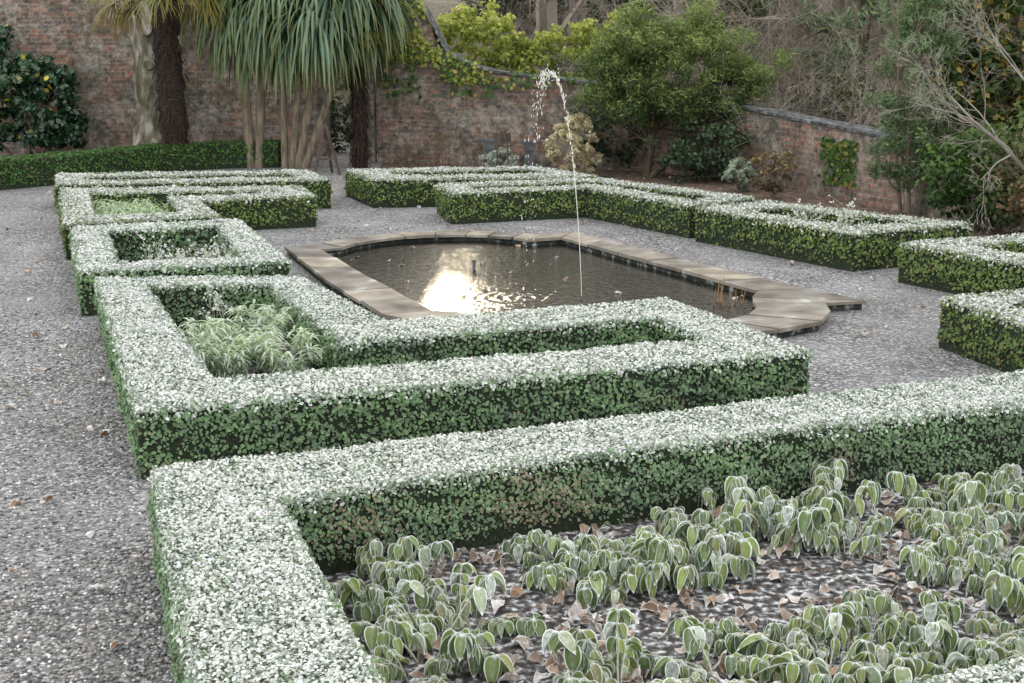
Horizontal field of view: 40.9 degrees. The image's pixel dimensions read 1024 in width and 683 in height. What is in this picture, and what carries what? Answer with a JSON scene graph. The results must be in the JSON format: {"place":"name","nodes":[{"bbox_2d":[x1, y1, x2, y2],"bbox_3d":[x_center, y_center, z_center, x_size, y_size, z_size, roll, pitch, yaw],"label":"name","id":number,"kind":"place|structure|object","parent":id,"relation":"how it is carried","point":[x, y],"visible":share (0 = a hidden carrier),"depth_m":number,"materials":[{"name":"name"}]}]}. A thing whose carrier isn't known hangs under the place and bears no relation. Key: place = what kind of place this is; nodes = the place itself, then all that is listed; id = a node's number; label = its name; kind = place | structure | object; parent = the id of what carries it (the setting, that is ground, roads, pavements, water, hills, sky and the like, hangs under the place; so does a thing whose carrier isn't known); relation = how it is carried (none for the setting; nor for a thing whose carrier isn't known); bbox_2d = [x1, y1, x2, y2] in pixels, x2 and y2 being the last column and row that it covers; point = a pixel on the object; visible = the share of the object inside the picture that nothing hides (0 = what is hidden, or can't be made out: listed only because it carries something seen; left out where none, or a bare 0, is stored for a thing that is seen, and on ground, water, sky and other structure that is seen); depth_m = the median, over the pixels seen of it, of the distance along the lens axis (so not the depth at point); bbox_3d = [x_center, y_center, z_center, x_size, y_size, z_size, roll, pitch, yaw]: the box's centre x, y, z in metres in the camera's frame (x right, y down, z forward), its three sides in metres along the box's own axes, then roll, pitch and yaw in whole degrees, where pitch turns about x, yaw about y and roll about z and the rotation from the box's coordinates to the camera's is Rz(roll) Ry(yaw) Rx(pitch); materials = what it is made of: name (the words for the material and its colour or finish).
{"place":"outdoors","nodes":[
{"label":"outdoors","id":0,"kind":"place"},
{"bbox_2d":[0,308,173,682],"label":"gravel","id":1,"kind":"structure","parent":0,"point":[119,662],"depth_m":7.15,"materials":[{"name":"gravel"}]},
{"bbox_2d":[0,142,1004,682],"bbox_3d":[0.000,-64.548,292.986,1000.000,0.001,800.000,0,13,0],"label":"ground","id":2,"kind":"structure","parent":0,"point":[904,348],"depth_m":11.24,"materials":[{"name":"gravel"}]},
{"bbox_2d":[0,21,106,156],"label":"camellia shrub","id":3,"kind":"object","parent":2,"relation":"on","point":[65,125],"visible":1,"depth_m":28.50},
{"bbox_2d":[0,139,280,189],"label":"hedge","id":4,"kind":"object","parent":2,"relation":"on","point":[37,169],"visible":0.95,"depth_m":25.31,"materials":[{"name":"green plant"}]},
{"bbox_2d":[128,0,161,150],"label":"bare tree","id":5,"kind":"object","parent":2,"relation":"on","point":[146,130],"visible":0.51,"depth_m":28.61,"materials":[{"name":"grey plant"}]},
{"bbox_2d":[78,0,237,165],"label":"palm tree","id":6,"kind":"object","parent":2,"relation":"on","point":[173,125],"visible":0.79,"depth_m":25.86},
{"bbox_2d":[0,0,330,156],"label":"brick wall","id":7,"kind":"structure","parent":2,"relation":"on","point":[58,31],"depth_m":29.40,"materials":[{"name":"brick"}]},
{"bbox_2d":[68,218,291,315],"bbox_3d":[-3.664,-0.859,14.771,2.073,0.498,3.285,-4,14,-19],"label":"box hedge","id":8,"kind":"object","parent":2,"relation":"on","point":[111,250],"visible":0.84,"depth_m":14.39,"materials":[{"name":"green plant"}]},
{"bbox_2d":[57,184,317,259],"bbox_3d":[-4.294,-1.702,18.450,3.439,0.504,3.850,-4,14,-18],"label":"box hedge","id":9,"kind":"object","parent":2,"relation":"on","point":[265,207],"visible":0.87,"depth_m":18.64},
{"bbox_2d":[53,168,332,210],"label":"box hedge","id":10,"kind":"object","parent":2,"relation":"on","point":[318,185],"visible":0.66,"depth_m":20.79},
{"bbox_2d":[177,0,309,167],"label":"cordyline tree","id":11,"kind":"object","parent":2,"relation":"on","point":[216,48],"visible":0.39,"depth_m":25.96,"materials":[{"name":"green plant"}]},
{"bbox_2d":[184,331,311,381],"bbox_3d":[-0.890,0.162,11.324,3.826,0.001,3.561,-4,14,-18],"label":"soil bed","id":12,"kind":"object","parent":2,"relation":"on","point":[261,370],"depth_m":11.15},
{"bbox_2d":[173,317,259,373],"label":"frosted perennial","id":13,"kind":"object","parent":12,"relation":"on","point":[192,341],"visible":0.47,"depth_m":10.64,"materials":[{"name":"green plant"}]},
{"bbox_2d":[193,336,266,379],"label":"frosted perennial","id":14,"kind":"object","parent":12,"relation":"on","point":[229,361],"visible":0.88,"depth_m":10.39,"materials":[{"name":"green plant"}]},
{"bbox_2d":[196,299,294,348],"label":"frosted perennial","id":15,"kind":"object","parent":12,"relation":"on","point":[278,325],"visible":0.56,"depth_m":11.35,"materials":[{"name":"green plant"}]},
{"bbox_2d":[220,324,294,371],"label":"frosted perennial","id":16,"kind":"object","parent":12,"relation":"on","point":[253,359],"visible":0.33,"depth_m":10.85,"materials":[{"name":"green plant"}]},
{"bbox_2d":[236,325,330,374],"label":"frosted perennial","id":17,"kind":"object","parent":12,"relation":"on","point":[293,365],"visible":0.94,"depth_m":10.51,"materials":[{"name":"green plant"}]},
{"bbox_2d":[208,0,434,168],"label":"cordyline tree","id":18,"kind":"object","parent":2,"relation":"on","point":[293,37],"visible":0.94,"depth_m":25.43,"materials":[{"name":"green plant"}]},
{"bbox_2d":[330,69,377,152],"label":"evergreen shrub","id":19,"kind":"object","parent":2,"relation":"on","point":[334,124],"visible":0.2,"depth_m":29.82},
{"bbox_2d":[310,0,411,168],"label":"palm tree","id":20,"kind":"object","parent":2,"relation":"on","point":[358,125],"visible":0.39,"depth_m":26.48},
{"bbox_2d":[365,49,376,163],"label":"brick pier","id":21,"kind":"structure","parent":2,"relation":"on","point":[372,149],"depth_m":27.45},
{"bbox_2d":[93,274,812,479],"bbox_3d":[-0.851,-0.052,11.258,4.752,0.492,4.854,-4,14,-19],"label":"box hedge","id":22,"kind":"object","parent":2,"relation":"on","point":[372,378],"visible":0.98,"depth_m":9.52,"materials":[{"name":"green plant"}]},
{"bbox_2d":[343,165,599,207],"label":"box hedge","id":23,"kind":"object","parent":2,"relation":"on","point":[403,187],"visible":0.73,"depth_m":21.17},
{"bbox_2d":[0,176,987,682],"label":"scattered leaves","id":24,"kind":"object","parent":2,"relation":"on","point":[90,534],"visible":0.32,"depth_m":10.17,"materials":[{"name":"brown plant"}]},
{"bbox_2d":[436,0,562,73],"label":"lime shrub","id":25,"kind":"object","parent":2,"relation":"on","point":[469,27],"visible":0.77,"depth_m":28.00,"materials":[{"name":"green plant"}]},
{"bbox_2d":[284,230,866,338],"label":"garden pond","id":26,"kind":"structure","parent":2,"relation":"on","point":[782,310],"depth_m":14.46,"materials":[{"name":"stone"}]},
{"bbox_2d":[495,9,655,80],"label":"lime shrub","id":27,"kind":"object","parent":2,"relation":"on","point":[582,31],"visible":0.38,"depth_m":27.92,"materials":[{"name":"green plant"}]},
{"bbox_2d":[146,369,1023,682],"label":"box hedge","id":28,"kind":"object","parent":2,"relation":"on","point":[250,553],"visible":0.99,"depth_m":7.27,"materials":[{"name":"green plant"}]},
{"bbox_2d":[433,177,757,237],"bbox_3d":[0.919,-1.892,19.268,3.070,0.507,4.132,-10,16,-37],"label":"box hedge","id":29,"kind":"object","parent":2,"relation":"on","point":[668,209],"visible":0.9,"depth_m":19.36,"materials":[{"name":"plant"}]},
{"bbox_2d":[574,84,663,169],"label":"green shrub","id":30,"kind":"object","parent":2,"relation":"on","point":[601,146],"visible":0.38,"depth_m":25.90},
{"bbox_2d":[323,469,1023,682],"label":"soil bed","id":31,"kind":"object","parent":2,"relation":"on","point":[763,600],"visible":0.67,"depth_m":6.64,"materials":[{"name":"soil"}]},
{"bbox_2d":[340,559,405,623],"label":"frosted plant","id":32,"kind":"object","parent":31,"relation":"on","point":[388,574],"visible":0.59,"depth_m":6.41,"materials":[{"name":"green plant"}]},
{"bbox_2d":[330,535,453,602],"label":"frosted plant","id":33,"kind":"object","parent":31,"relation":"on","point":[370,553],"visible":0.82,"depth_m":6.73,"materials":[{"name":"green plant"}]},
{"bbox_2d":[366,644,466,682],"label":"frosted plant","id":34,"kind":"object","parent":31,"relation":"on","point":[386,657],"visible":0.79,"depth_m":5.72,"materials":[{"name":"green plant"}]},
{"bbox_2d":[349,571,514,682],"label":"frosted plant","id":35,"kind":"object","parent":31,"relation":"on","point":[395,629],"visible":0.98,"depth_m":5.97,"materials":[{"name":"green plant"}]},
{"bbox_2d":[397,562,545,648],"bbox_3d":[-0.221,1.238,6.280,0.547,0.313,0.653,-12,17,-42],"label":"frosted plant","id":36,"kind":"object","parent":31,"relation":"on","point":[436,606],"visible":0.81,"depth_m":6.25,"materials":[{"name":"green plant"}]},
{"bbox_2d":[502,529,623,592],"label":"frosted plant","id":37,"kind":"object","parent":31,"relation":"on","point":[527,549],"visible":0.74,"depth_m":7.00,"materials":[{"name":"green plant"}]},
{"bbox_2d":[538,549,636,596],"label":"frosted plant","id":38,"kind":"object","parent":31,"relation":"on","point":[552,583],"visible":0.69,"depth_m":6.66,"materials":[{"name":"green plant"}]},
{"bbox_2d":[522,533,673,609],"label":"frosted plant","id":39,"kind":"object","parent":31,"relation":"on","point":[589,590],"visible":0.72,"depth_m":6.60,"materials":[{"name":"green plant"}]},
{"bbox_2d":[553,534,677,593],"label":"frosted plant","id":40,"kind":"object","parent":31,"relation":"on","point":[589,544],"visible":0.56,"depth_m":6.74,"materials":[{"name":"green plant"}]},
{"bbox_2d":[542,608,721,682],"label":"frosted plant","id":41,"kind":"object","parent":31,"relation":"on","point":[582,653],"visible":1,"depth_m":5.72,"materials":[{"name":"green plant"}]},
{"bbox_2d":[609,533,725,599],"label":"frosted plant","id":42,"kind":"object","parent":31,"relation":"on","point":[687,575],"visible":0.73,"depth_m":6.65,"materials":[{"name":"green plant"}]},
{"bbox_2d":[624,506,722,555],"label":"frosted plant","id":43,"kind":"object","parent":31,"relation":"on","point":[673,518],"visible":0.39,"depth_m":7.18,"materials":[{"name":"green plant"}]},
{"bbox_2d":[335,475,1023,682],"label":"leaf litter","id":44,"kind":"object","parent":31,"relation":"on","point":[575,611],"visible":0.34,"depth_m":6.54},
{"bbox_2d":[636,516,754,583],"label":"frosted plant","id":45,"kind":"object","parent":31,"relation":"on","point":[740,565],"visible":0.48,"depth_m":6.79,"materials":[{"name":"green plant"}]},
{"bbox_2d":[651,506,762,554],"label":"frosted plant","id":46,"kind":"object","parent":31,"relation":"on","point":[657,512],"visible":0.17,"depth_m":7.35,"materials":[{"name":"green plant"}]},
{"bbox_2d":[691,485,773,540],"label":"frosted plant","id":47,"kind":"object","parent":31,"relation":"on","point":[709,500],"visible":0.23,"depth_m":7.36,"materials":[{"name":"green plant"}]},
{"bbox_2d":[637,612,830,682],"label":"frosted plant","id":48,"kind":"object","parent":31,"relation":"on","point":[689,631],"visible":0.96,"depth_m":5.72,"materials":[{"name":"green plant"}]},
{"bbox_2d":[721,501,781,540],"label":"frosted plant","id":49,"kind":"object","parent":31,"relation":"on","point":[751,524],"visible":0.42,"depth_m":7.30,"materials":[{"name":"green plant"}]},
{"bbox_2d":[673,473,830,561],"bbox_3d":[1.280,0.968,7.171,0.744,0.391,0.614,-12,18,-43],"label":"frosted plant","id":50,"kind":"object","parent":31,"relation":"on","point":[805,519],"visible":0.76,"depth_m":7.11,"materials":[{"name":"green plant"}]},
{"bbox_2d":[700,616,813,681],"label":"frosted plant","id":51,"kind":"object","parent":31,"relation":"on","point":[716,632],"visible":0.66,"depth_m":6.01,"materials":[{"name":"green plant"}]},
{"bbox_2d":[725,485,843,522],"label":"frosted plant","id":52,"kind":"object","parent":31,"relation":"on","point":[819,493],"visible":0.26,"depth_m":7.46,"materials":[{"name":"green plant"}]},
{"bbox_2d":[725,601,881,682],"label":"frosted plant","id":53,"kind":"object","parent":31,"relation":"on","point":[842,618],"visible":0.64,"depth_m":5.92,"materials":[{"name":"green plant"}]},
{"bbox_2d":[750,657,857,682],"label":"frosted plant","id":54,"kind":"object","parent":31,"relation":"on","point":[758,664],"visible":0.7,"depth_m":5.50,"materials":[{"name":"green plant"}]},
{"bbox_2d":[751,486,860,554],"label":"frosted plant","id":55,"kind":"object","parent":31,"relation":"on","point":[769,499],"visible":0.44,"depth_m":7.32,"materials":[{"name":"green plant"}]},
{"bbox_2d":[775,458,881,525],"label":"frosted plant","id":56,"kind":"object","parent":31,"relation":"on","point":[831,479],"visible":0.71,"depth_m":7.65,"materials":[{"name":"green plant"}]},
{"bbox_2d":[776,586,906,669],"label":"frosted plant","id":57,"kind":"object","parent":31,"relation":"on","point":[813,618],"visible":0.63,"depth_m":6.06,"materials":[{"name":"green plant"}]},
{"bbox_2d":[798,513,892,559],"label":"frosted plant","id":58,"kind":"object","parent":31,"relation":"on","point":[833,538],"visible":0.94,"depth_m":7.14,"materials":[{"name":"green plant"}]},
{"bbox_2d":[846,635,941,682],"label":"frosted plant","id":59,"kind":"object","parent":31,"relation":"on","point":[900,669],"visible":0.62,"depth_m":5.52,"materials":[{"name":"green plant"}]},
{"bbox_2d":[874,611,947,680],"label":"frosted plant","id":60,"kind":"object","parent":31,"relation":"on","point":[921,659],"visible":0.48,"depth_m":5.84,"materials":[{"name":"green plant"}]},
{"bbox_2d":[874,591,964,654],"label":"frosted plant","id":61,"kind":"object","parent":31,"relation":"on","point":[883,603],"visible":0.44,"depth_m":6.14,"materials":[{"name":"green plant"}]},
{"bbox_2d":[899,529,996,586],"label":"frosted plant","id":62,"kind":"object","parent":31,"relation":"on","point":[915,557],"visible":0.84,"depth_m":6.81,"materials":[{"name":"green plant"}]},
{"bbox_2d":[886,469,1022,528],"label":"frosted plant","id":63,"kind":"object","parent":31,"relation":"on","point":[964,486],"visible":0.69,"depth_m":7.65,"materials":[{"name":"green plant"}]},
{"bbox_2d":[902,506,1015,555],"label":"frosted plant","id":64,"kind":"object","parent":31,"relation":"on","point":[917,524],"visible":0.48,"depth_m":7.21,"materials":[{"name":"green plant"}]},
{"bbox_2d":[899,589,1023,669],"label":"frosted plant","id":65,"kind":"object","parent":31,"relation":"on","point":[936,630],"visible":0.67,"depth_m":5.96,"materials":[{"name":"green plant"}]},
{"bbox_2d":[903,463,1021,516],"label":"frosted plant","id":66,"kind":"object","parent":31,"relation":"on","point":[998,481],"visible":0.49,"depth_m":7.76,"materials":[{"name":"green plant"}]},
{"bbox_2d":[920,636,1005,677],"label":"frosted plant","id":67,"kind":"object","parent":31,"relation":"on","point":[983,652],"visible":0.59,"depth_m":5.70,"materials":[{"name":"green plant"}]},
{"bbox_2d":[905,521,1023,587],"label":"frosted plant","id":68,"kind":"object","parent":31,"relation":"on","point":[948,545],"visible":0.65,"depth_m":6.83,"materials":[{"name":"green plant"}]},
{"bbox_2d":[941,550,1023,617],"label":"frosted plant","id":69,"kind":"object","parent":31,"relation":"on","point":[974,580],"visible":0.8,"depth_m":6.67,"materials":[{"name":"green plant"}]},
{"bbox_2d":[943,499,1023,534],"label":"frosted plant","id":70,"kind":"object","parent":31,"relation":"on","point":[949,515],"visible":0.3,"depth_m":7.46,"materials":[{"name":"green plant"}]},
{"bbox_2d":[965,611,1023,636],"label":"frosted plant","id":71,"kind":"object","parent":31,"relation":"on","point":[985,622],"visible":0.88,"depth_m":6.17,"materials":[{"name":"green plant"}]},
{"bbox_2d":[979,553,1023,606],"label":"frosted plant","id":72,"kind":"object","parent":31,"relation":"on","point":[1003,583],"visible":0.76,"depth_m":6.30,"materials":[{"name":"green plant"}]},
{"bbox_2d":[330,0,1023,163],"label":"undergrowth","id":73,"kind":"object","parent":2,"relation":"on","point":[858,108],"visible":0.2,"depth_m":27.49,"materials":[{"name":"green plant"}]},
{"bbox_2d":[379,163,1017,239],"bbox_3d":[4.767,-2.077,21.081,3.779,0.001,20.107,-12,17,-41],"label":"soil border","id":74,"kind":"object","parent":2,"relation":"on","point":[703,185],"visible":0.27,"depth_m":23.24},
{"bbox_2d":[478,146,519,166],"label":"grey shrub","id":75,"kind":"object","parent":74,"relation":"on","point":[490,158],"visible":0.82,"depth_m":26.41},
{"bbox_2d":[543,112,602,174],"bbox_3d":[1.169,-3.559,25.038,0.987,1.236,0.995,-11,17,-40],"label":"golden conifer","id":76,"kind":"object","parent":74,"relation":"on","point":[587,157],"visible":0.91,"depth_m":24.89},
{"bbox_2d":[565,0,797,177],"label":"tea tree","id":77,"kind":"object","parent":74,"relation":"on","point":[648,46],"visible":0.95,"depth_m":24.18,"materials":[{"name":"green plant"}]},
{"bbox_2d":[640,114,757,183],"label":"green shrub","id":78,"kind":"object","parent":74,"relation":"on","point":[697,161],"visible":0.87,"depth_m":23.96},
{"bbox_2d":[714,147,766,191],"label":"young shrub","id":79,"kind":"object","parent":74,"relation":"on","point":[731,171],"visible":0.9,"depth_m":22.76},
{"bbox_2d":[732,142,834,200],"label":"brown shrub","id":80,"kind":"object","parent":74,"relation":"on","point":[770,187],"visible":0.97,"depth_m":21.84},
{"bbox_2d":[855,0,985,215],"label":"feathery tree","id":81,"kind":"object","parent":74,"relation":"on","point":[911,20],"visible":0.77,"depth_m":19.44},
{"bbox_2d":[862,0,1023,234],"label":"bare shrub tree","id":82,"kind":"object","parent":74,"relation":"on","point":[998,141],"visible":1,"depth_m":17.21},
{"bbox_2d":[898,108,1023,230],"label":"green shrub","id":83,"kind":"object","parent":74,"relation":"on","point":[943,197],"visible":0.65,"depth_m":18.33,"materials":[{"name":"green plant"}]},
{"bbox_2d":[955,57,1023,233],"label":"green shrub","id":84,"kind":"object","parent":74,"relation":"on","point":[997,150],"visible":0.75,"depth_m":17.83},
{"bbox_2d":[973,132,1023,232],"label":"green shrub","id":85,"kind":"object","parent":74,"relation":"on","point":[1016,197],"visible":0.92,"depth_m":17.41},
{"bbox_2d":[376,0,1023,233],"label":"brick wall","id":86,"kind":"structure","parent":2,"relation":"on","point":[470,122],"depth_m":26.79,"materials":[{"name":"brick"}]},
{"bbox_2d":[380,0,499,83],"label":"ivy","id":87,"kind":"object","parent":86,"relation":"attached to","point":[422,46],"visible":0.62,"depth_m":27.02,"materials":[{"name":"green plant"}]},
{"bbox_2d":[380,46,574,99],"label":"ivy","id":88,"kind":"object","parent":86,"relation":"attached to","point":[486,93],"visible":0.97,"depth_m":27.03,"materials":[{"name":"green plant"}]},
{"bbox_2d":[644,87,858,189],"bbox_3d":[4.085,-3.599,23.691,0.494,1.451,5.564,-8,15,-31],"label":"ivy","id":89,"kind":"object","parent":86,"relation":"attached to","point":[828,151],"visible":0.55,"depth_m":21.84,"materials":[{"name":"green plant"}]},
{"bbox_2d":[593,0,866,114],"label":"woodland tree","id":90,"kind":"object","parent":2,"relation":"on","point":[758,46],"visible":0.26,"depth_m":26.63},
{"bbox_2d":[681,0,920,112],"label":"woodland tree","id":91,"kind":"object","parent":2,"relation":"on","point":[843,6],"visible":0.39,"depth_m":28.90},
{"bbox_2d":[713,0,943,115],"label":"woodland tree","id":92,"kind":"object","parent":2,"relation":"on","point":[798,66],"visible":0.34,"depth_m":28.36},
{"bbox_2d":[694,199,973,271],"bbox_3d":[3.859,-1.343,16.884,1.837,0.505,3.029,-9,15,-33],"label":"box hedge","id":93,"kind":"object","parent":2,"relation":"on","point":[759,228],"visible":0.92,"depth_m":16.23,"materials":[{"name":"plant"}]},
{"bbox_2d":[840,0,1023,133],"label":"evergreen tree","id":94,"kind":"object","parent":2,"relation":"on","point":[990,59],"visible":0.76,"depth_m":19.26,"materials":[{"name":"green plant"}]},
{"bbox_2d":[897,232,1023,294],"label":"box hedge","id":95,"kind":"object","parent":2,"relation":"on","point":[978,264],"visible":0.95,"depth_m":14.25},
{"bbox_2d":[936,288,1023,372],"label":"box hedge","id":96,"kind":"object","parent":2,"relation":"on","point":[985,329],"visible":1,"depth_m":11.30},
{"bbox_2d":[331,241,754,319],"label":"water","id":97,"kind":"structure","parent":0,"point":[441,275],"depth_m":15.00,"materials":[{"name":"black liquid"}]},
{"bbox_2d":[514,64,582,300],"bbox_3d":[0.353,-1.554,13.611,0.740,2.352,0.218,3,13,13],"label":"fountain","id":98,"kind":"object","parent":97,"relation":"on","point":[563,97],"visible":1,"depth_m":13.46,"materials":[{"name":"white liquid"}]},
{"bbox_2d":[332,0,1019,152],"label":"hillside","id":99,"kind":"structure","parent":0,"point":[442,3],"depth_m":34.19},
{"bbox_2d":[460,0,592,54],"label":"tree","id":100,"kind":"object","parent":99,"relation":"on","point":[512,7],"visible":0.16,"depth_m":46.30,"materials":[{"name":"green plant"}]},
{"bbox_2d":[530,0,624,75],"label":"woodland tree","id":101,"kind":"object","parent":99,"relation":"on","point":[552,14],"visible":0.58,"depth_m":36.65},
{"bbox_2d":[582,0,676,84],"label":"evergreen tree","id":102,"kind":"object","parent":99,"relation":"on","point":[601,14],"visible":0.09,"depth_m":34.97,"materials":[{"name":"green plant"}]},
{"bbox_2d":[681,0,792,102],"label":"tree","id":103,"kind":"object","parent":99,"relation":"on","point":[758,7],"visible":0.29,"depth_m":31.81,"materials":[{"name":"green plant"}]},
{"bbox_2d":[652,0,878,82],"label":"woodland tree","id":104,"kind":"object","parent":99,"relation":"on","point":[762,26],"visible":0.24,"depth_m":31.81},
{"bbox_2d":[784,0,947,125],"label":"evergreen tree","id":105,"kind":"object","parent":99,"relation":"on","point":[861,23],"visible":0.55,"depth_m":26.78,"materials":[{"name":"green plant"}]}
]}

